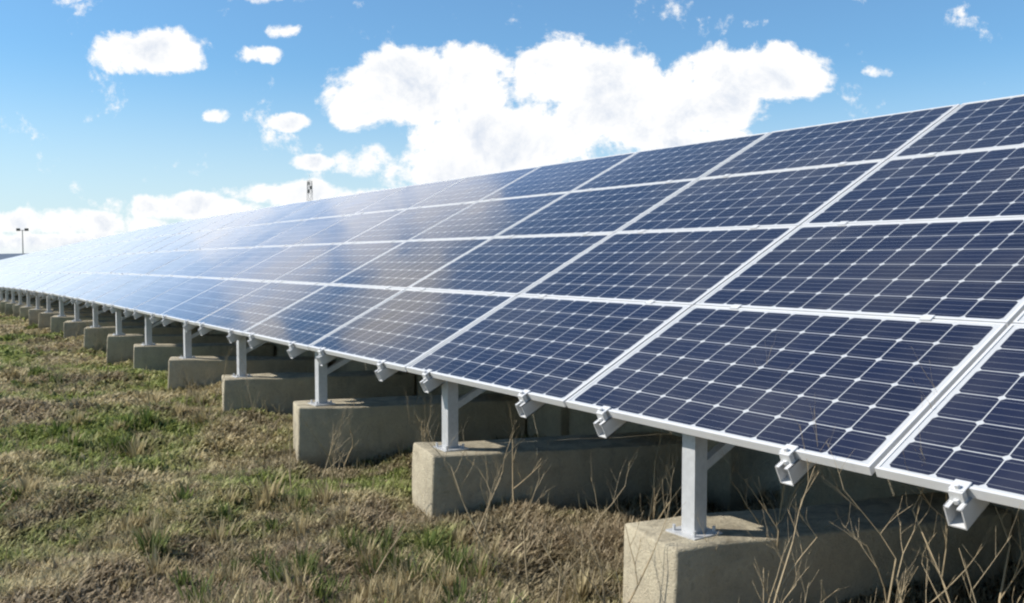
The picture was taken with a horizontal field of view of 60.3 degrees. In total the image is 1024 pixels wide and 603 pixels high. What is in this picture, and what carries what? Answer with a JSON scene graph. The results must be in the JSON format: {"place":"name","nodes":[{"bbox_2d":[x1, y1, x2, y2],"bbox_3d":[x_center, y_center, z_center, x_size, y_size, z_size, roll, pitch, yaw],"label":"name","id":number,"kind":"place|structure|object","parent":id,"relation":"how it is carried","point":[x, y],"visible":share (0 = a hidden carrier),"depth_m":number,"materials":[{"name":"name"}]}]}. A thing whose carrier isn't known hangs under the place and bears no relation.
{"place":"outdoors","nodes":[
{"label":"outdoors","id":0,"kind":"place"},
{"bbox_2d":[0,253,28,259],"bbox_3d":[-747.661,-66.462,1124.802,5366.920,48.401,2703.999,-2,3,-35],"label":"distant hills","id":1,"kind":"structure","parent":0,"point":[4,256],"depth_m":1345.52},
{"bbox_2d":[0,313,1023,602],"bbox_3d":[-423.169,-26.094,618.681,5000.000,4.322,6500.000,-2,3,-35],"label":"ground","id":2,"kind":"structure","parent":0,"point":[112,478],"depth_m":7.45,"materials":[{"name":"green plant"}]},
{"bbox_2d":[16,228,28,254],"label":"floodlight mast","id":3,"kind":"object","parent":2,"relation":"on","point":[25,229],"visible":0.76,"depth_m":200.51,"materials":[{"name":"metal"}]},
{"bbox_2d":[0,301,58,313],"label":"concrete block","id":4,"kind":"structure","parent":2,"relation":"on","point":[2,307],"depth_m":29.21,"materials":[{"name":"grey concrete"}]},
{"bbox_2d":[5,302,73,313],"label":"concrete block","id":5,"kind":"structure","parent":2,"relation":"on","point":[9,307],"depth_m":27.50,"materials":[{"name":"grey concrete"}]},
{"bbox_2d":[13,304,83,316],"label":"concrete block","id":6,"kind":"structure","parent":2,"relation":"on","point":[16,307],"depth_m":25.81,"materials":[{"name":"grey concrete"}]},
{"bbox_2d":[20,306,92,320],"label":"concrete block","id":7,"kind":"structure","parent":2,"relation":"on","point":[23,313],"depth_m":24.08,"materials":[{"name":"grey concrete"}]},
{"bbox_2d":[28,309,109,326],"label":"concrete block","id":8,"kind":"structure","parent":2,"relation":"on","point":[33,315],"depth_m":22.39,"materials":[{"name":"grey concrete"}]},
{"bbox_2d":[38,312,124,327],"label":"concrete block","id":9,"kind":"structure","parent":2,"relation":"on","point":[46,321],"depth_m":20.76,"materials":[{"name":"grey concrete"}]},
{"bbox_2d":[51,316,144,332],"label":"concrete block","id":10,"kind":"structure","parent":2,"relation":"on","point":[57,324],"depth_m":19.02,"materials":[{"name":"grey concrete"}]},
{"bbox_2d":[63,320,168,337],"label":"concrete block","id":11,"kind":"structure","parent":2,"relation":"on","point":[70,328],"depth_m":17.35,"materials":[{"name":"grey concrete"}]},
{"bbox_2d":[84,326,195,351],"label":"concrete block","id":12,"kind":"structure","parent":2,"relation":"on","point":[89,342],"depth_m":15.69,"materials":[{"name":"grey concrete"}]},
{"bbox_2d":[107,334,229,364],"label":"concrete block","id":13,"kind":"structure","parent":2,"relation":"on","point":[118,346],"depth_m":13.98,"materials":[{"name":"grey concrete"}]},
{"bbox_2d":[161,319,180,325],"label":"concrete block","id":14,"kind":"structure","parent":2,"relation":"on","point":[176,323],"depth_m":17.51,"materials":[{"name":"grey concrete"}]},
{"bbox_2d":[134,343,272,371],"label":"concrete block","id":15,"kind":"structure","parent":2,"relation":"on","point":[157,356],"depth_m":12.29,"materials":[{"name":"grey concrete"}]},
{"bbox_2d":[210,329,247,342],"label":"concrete block","id":16,"kind":"structure","parent":2,"relation":"on","point":[214,331],"depth_m":15.22,"materials":[{"name":"grey concrete"}]},
{"bbox_2d":[167,356,314,390],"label":"concrete block","id":17,"kind":"structure","parent":2,"relation":"on","point":[198,366],"depth_m":10.60,"materials":[{"name":"grey concrete"}]},
{"bbox_2d":[266,341,288,355],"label":"concrete block","id":18,"kind":"structure","parent":2,"relation":"on","point":[278,350],"depth_m":12.73,"materials":[{"name":"grey concrete"}]},
{"bbox_2d":[0,314,616,602],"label":"grass clumps","id":19,"kind":"object","parent":2,"relation":"on","point":[135,446],"visible":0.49,"depth_m":4.58,"materials":[{"name":"green plant"}]},
{"bbox_2d":[307,175,312,200],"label":"lattice mast","id":20,"kind":"object","parent":2,"relation":"on","point":[308,187],"visible":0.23,"depth_m":366.59,"materials":[{"name":"metal"}]},
{"bbox_2d":[222,370,414,414],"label":"concrete block","id":21,"kind":"structure","parent":2,"relation":"on","point":[289,388],"depth_m":8.96,"materials":[{"name":"grey concrete"}]},
{"bbox_2d":[299,350,346,370],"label":"concrete block","id":22,"kind":"structure","parent":2,"relation":"on","point":[312,353],"depth_m":11.17,"materials":[{"name":"grey concrete"}]},
{"bbox_2d":[347,360,441,396],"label":"concrete block","id":23,"kind":"structure","parent":2,"relation":"on","point":[353,365],"depth_m":9.42,"materials":[{"name":"grey concrete"}]},
{"bbox_2d":[293,394,524,467],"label":"concrete block","id":24,"kind":"structure","parent":2,"relation":"on","point":[377,423],"depth_m":7.25,"materials":[{"name":"grey concrete"}]},
{"bbox_2d":[0,290,1023,602],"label":"dry weeds","id":25,"kind":"object","parent":2,"relation":"on","point":[654,496],"visible":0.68,"depth_m":3.95,"materials":[{"name":"beige plant"}]},
{"bbox_2d":[458,383,567,437],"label":"concrete block","id":26,"kind":"structure","parent":2,"relation":"on","point":[547,420],"depth_m":7.39,"materials":[{"name":"grey concrete"}]},
{"bbox_2d":[413,432,681,517],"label":"concrete block","id":27,"kind":"structure","parent":2,"relation":"on","point":[566,466],"depth_m":5.61,"materials":[{"name":"grey concrete"}]},
{"bbox_2d":[568,408,780,509],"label":"concrete block","id":28,"kind":"structure","parent":2,"relation":"on","point":[723,492],"depth_m":5.90,"materials":[{"name":"grey concrete"}]},
{"bbox_2d":[624,493,1010,602],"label":"concrete block","id":29,"kind":"structure","parent":2,"relation":"on","point":[680,569],"depth_m":3.91,"materials":[{"name":"grey concrete"}]},
{"bbox_2d":[781,464,1023,568],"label":"concrete block","id":30,"kind":"structure","parent":2,"relation":"on","point":[858,486],"depth_m":5.02,"materials":[{"name":"grey concrete"}]},
{"bbox_2d":[0,96,1023,540],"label":"solar panel array","id":31,"kind":"object","parent":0,"point":[866,388],"depth_m":5.43,"materials":[{"name":"blue glass"}]},
{"bbox_2d":[0,152,989,529],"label":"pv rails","id":32,"kind":"object","parent":31,"relation":"on","point":[962,510],"visible":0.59,"depth_m":4.56,"materials":[{"name":"metal"}]},
{"bbox_2d":[0,94,1023,508],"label":"pv frames","id":33,"kind":"structure","parent":32,"relation":"on","point":[926,410],"depth_m":4.92,"materials":[{"name":"metal"}]},
{"bbox_2d":[0,0,1023,253],"label":"sky","id":34,"kind":"structure","parent":0,"point":[117,116],"materials":[{"name":"blue"}]}
]}

